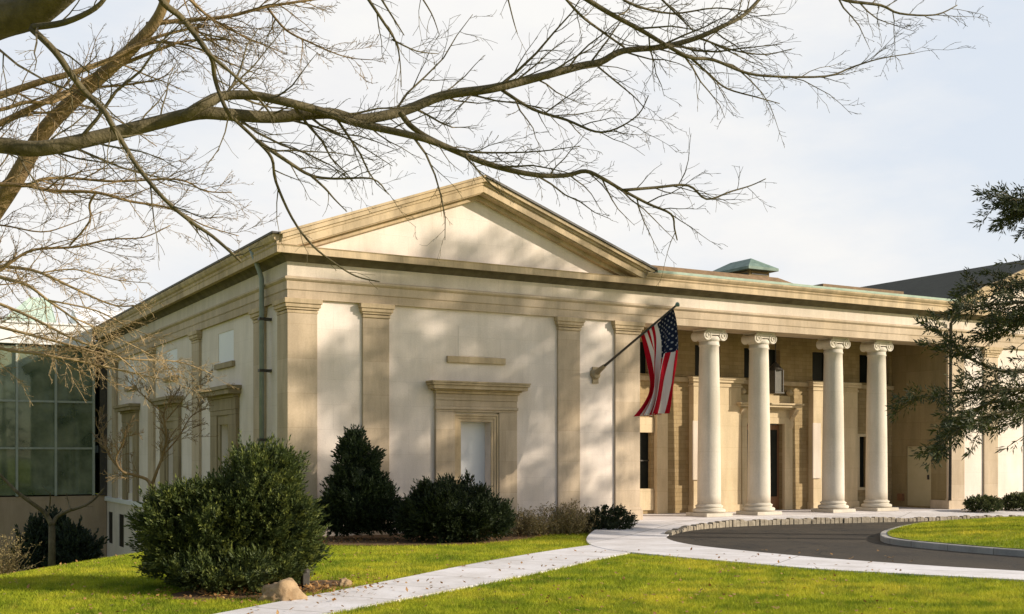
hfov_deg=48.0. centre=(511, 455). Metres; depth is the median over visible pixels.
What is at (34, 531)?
conical evergreen
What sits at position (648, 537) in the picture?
sidewalk
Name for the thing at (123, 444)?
bare tree
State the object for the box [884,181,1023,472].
cedar tree
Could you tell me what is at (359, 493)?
evergreen shrub
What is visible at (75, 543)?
conical evergreen
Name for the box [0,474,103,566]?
bare tree
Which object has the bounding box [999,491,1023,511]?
hedge shrub
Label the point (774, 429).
door leaf
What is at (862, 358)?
clerestory window
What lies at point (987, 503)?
hedge shrub
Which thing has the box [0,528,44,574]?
dry shrub
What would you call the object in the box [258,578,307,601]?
rock
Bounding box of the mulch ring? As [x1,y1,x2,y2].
[171,580,338,600]
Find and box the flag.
[634,309,677,415]
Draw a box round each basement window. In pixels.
[109,512,112,543]
[120,514,123,546]
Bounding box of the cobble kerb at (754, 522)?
[665,515,1023,534]
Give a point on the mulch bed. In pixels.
(363, 541)
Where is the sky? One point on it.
(881, 193)
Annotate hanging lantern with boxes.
[769,343,783,393]
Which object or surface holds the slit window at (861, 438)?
in the museum building
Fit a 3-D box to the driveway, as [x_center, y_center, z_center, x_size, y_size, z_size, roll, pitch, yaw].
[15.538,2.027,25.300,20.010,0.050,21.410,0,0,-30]
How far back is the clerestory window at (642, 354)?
36.29 m
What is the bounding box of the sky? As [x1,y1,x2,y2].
[0,0,1023,340]
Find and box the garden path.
[216,545,630,613]
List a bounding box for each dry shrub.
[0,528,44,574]
[507,506,560,536]
[523,500,596,534]
[573,509,602,533]
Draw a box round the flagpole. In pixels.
[590,302,679,383]
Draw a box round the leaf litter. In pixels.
[0,531,917,613]
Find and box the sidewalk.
[586,508,1023,581]
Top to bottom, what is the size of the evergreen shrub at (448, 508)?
1.888 m
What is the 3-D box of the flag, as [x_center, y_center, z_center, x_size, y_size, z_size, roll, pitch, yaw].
[3.768,-2.413,30.229,1.247,2.796,0.734,0,0,41]
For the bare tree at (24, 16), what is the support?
on the lawn ground at (489, 556)
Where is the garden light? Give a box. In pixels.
[301,568,311,588]
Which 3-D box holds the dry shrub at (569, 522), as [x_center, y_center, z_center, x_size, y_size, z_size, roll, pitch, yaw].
[1.229,1.573,29.494,1.865,0.962,1.806,0,0,10]
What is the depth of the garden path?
18.12 m
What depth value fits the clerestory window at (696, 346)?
37.38 m
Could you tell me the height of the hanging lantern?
1.994 m
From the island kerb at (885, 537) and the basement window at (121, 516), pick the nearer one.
the island kerb at (885, 537)
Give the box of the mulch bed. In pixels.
[321,529,582,545]
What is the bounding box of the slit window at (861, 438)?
[860,437,863,486]
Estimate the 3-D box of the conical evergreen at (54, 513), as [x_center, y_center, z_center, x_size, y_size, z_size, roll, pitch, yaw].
[-13.029,2.556,32.872,2.068,2.356,2.077,0,0,-30]
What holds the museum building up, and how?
on the lawn ground at (489, 556)
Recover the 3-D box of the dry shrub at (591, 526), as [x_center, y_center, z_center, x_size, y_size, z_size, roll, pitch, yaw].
[1.942,1.715,29.822,1.079,0.737,1.293,0,0,-30]
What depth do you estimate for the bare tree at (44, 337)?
23.86 m
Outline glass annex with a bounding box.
[0,297,121,573]
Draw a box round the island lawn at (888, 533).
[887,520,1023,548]
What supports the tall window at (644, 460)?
in the museum building
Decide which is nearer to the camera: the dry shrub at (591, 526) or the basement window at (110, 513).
the dry shrub at (591, 526)
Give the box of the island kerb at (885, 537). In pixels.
[880,522,1023,556]
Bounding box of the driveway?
[667,521,1023,570]
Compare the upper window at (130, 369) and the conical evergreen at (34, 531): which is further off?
the upper window at (130, 369)
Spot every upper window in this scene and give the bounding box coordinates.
[124,362,136,391]
[162,348,177,382]
[214,329,234,369]
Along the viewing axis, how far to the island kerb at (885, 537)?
24.09 m
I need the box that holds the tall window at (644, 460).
[640,433,648,487]
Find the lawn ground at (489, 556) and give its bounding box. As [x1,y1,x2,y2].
[0,493,1023,613]
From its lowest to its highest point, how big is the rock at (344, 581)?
0.223 m
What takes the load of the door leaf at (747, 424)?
in the museum building
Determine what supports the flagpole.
attached to the museum building
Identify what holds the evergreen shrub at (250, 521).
on the mulch ring
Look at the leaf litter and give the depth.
17.05 m
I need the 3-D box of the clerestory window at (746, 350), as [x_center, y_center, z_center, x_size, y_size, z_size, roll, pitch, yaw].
[8.274,-3.070,38.667,1.610,1.020,0.030,0,0,-30]
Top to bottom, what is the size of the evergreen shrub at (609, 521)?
0.913 m
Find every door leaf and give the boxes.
[747,424,747,466]
[770,425,778,508]
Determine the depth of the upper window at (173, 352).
38.20 m
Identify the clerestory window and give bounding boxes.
[640,342,644,372]
[695,345,698,375]
[744,348,774,377]
[812,352,823,380]
[859,355,866,382]
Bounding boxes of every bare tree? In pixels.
[0,0,387,300]
[0,0,990,287]
[0,233,238,406]
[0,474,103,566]
[91,365,218,490]
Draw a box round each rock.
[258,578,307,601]
[338,577,351,587]
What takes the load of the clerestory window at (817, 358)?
in the museum building
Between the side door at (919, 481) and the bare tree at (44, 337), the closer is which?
the bare tree at (44, 337)
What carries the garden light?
on the lawn ground at (489, 556)
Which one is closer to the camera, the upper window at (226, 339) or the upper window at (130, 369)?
the upper window at (226, 339)
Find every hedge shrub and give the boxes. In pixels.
[961,493,1004,512]
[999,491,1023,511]
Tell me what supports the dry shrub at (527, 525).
on the mulch bed
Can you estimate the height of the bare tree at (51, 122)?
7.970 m
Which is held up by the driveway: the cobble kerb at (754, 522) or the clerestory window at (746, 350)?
the cobble kerb at (754, 522)
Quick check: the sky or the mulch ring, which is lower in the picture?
the mulch ring
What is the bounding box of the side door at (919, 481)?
[908,446,930,505]
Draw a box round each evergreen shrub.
[122,428,333,595]
[313,424,403,538]
[389,469,518,542]
[582,504,638,530]
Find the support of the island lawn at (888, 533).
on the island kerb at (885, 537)
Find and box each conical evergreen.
[7,510,59,572]
[22,504,88,568]
[41,515,109,567]
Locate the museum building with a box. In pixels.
[92,175,1023,556]
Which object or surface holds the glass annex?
on the lawn ground at (489, 556)

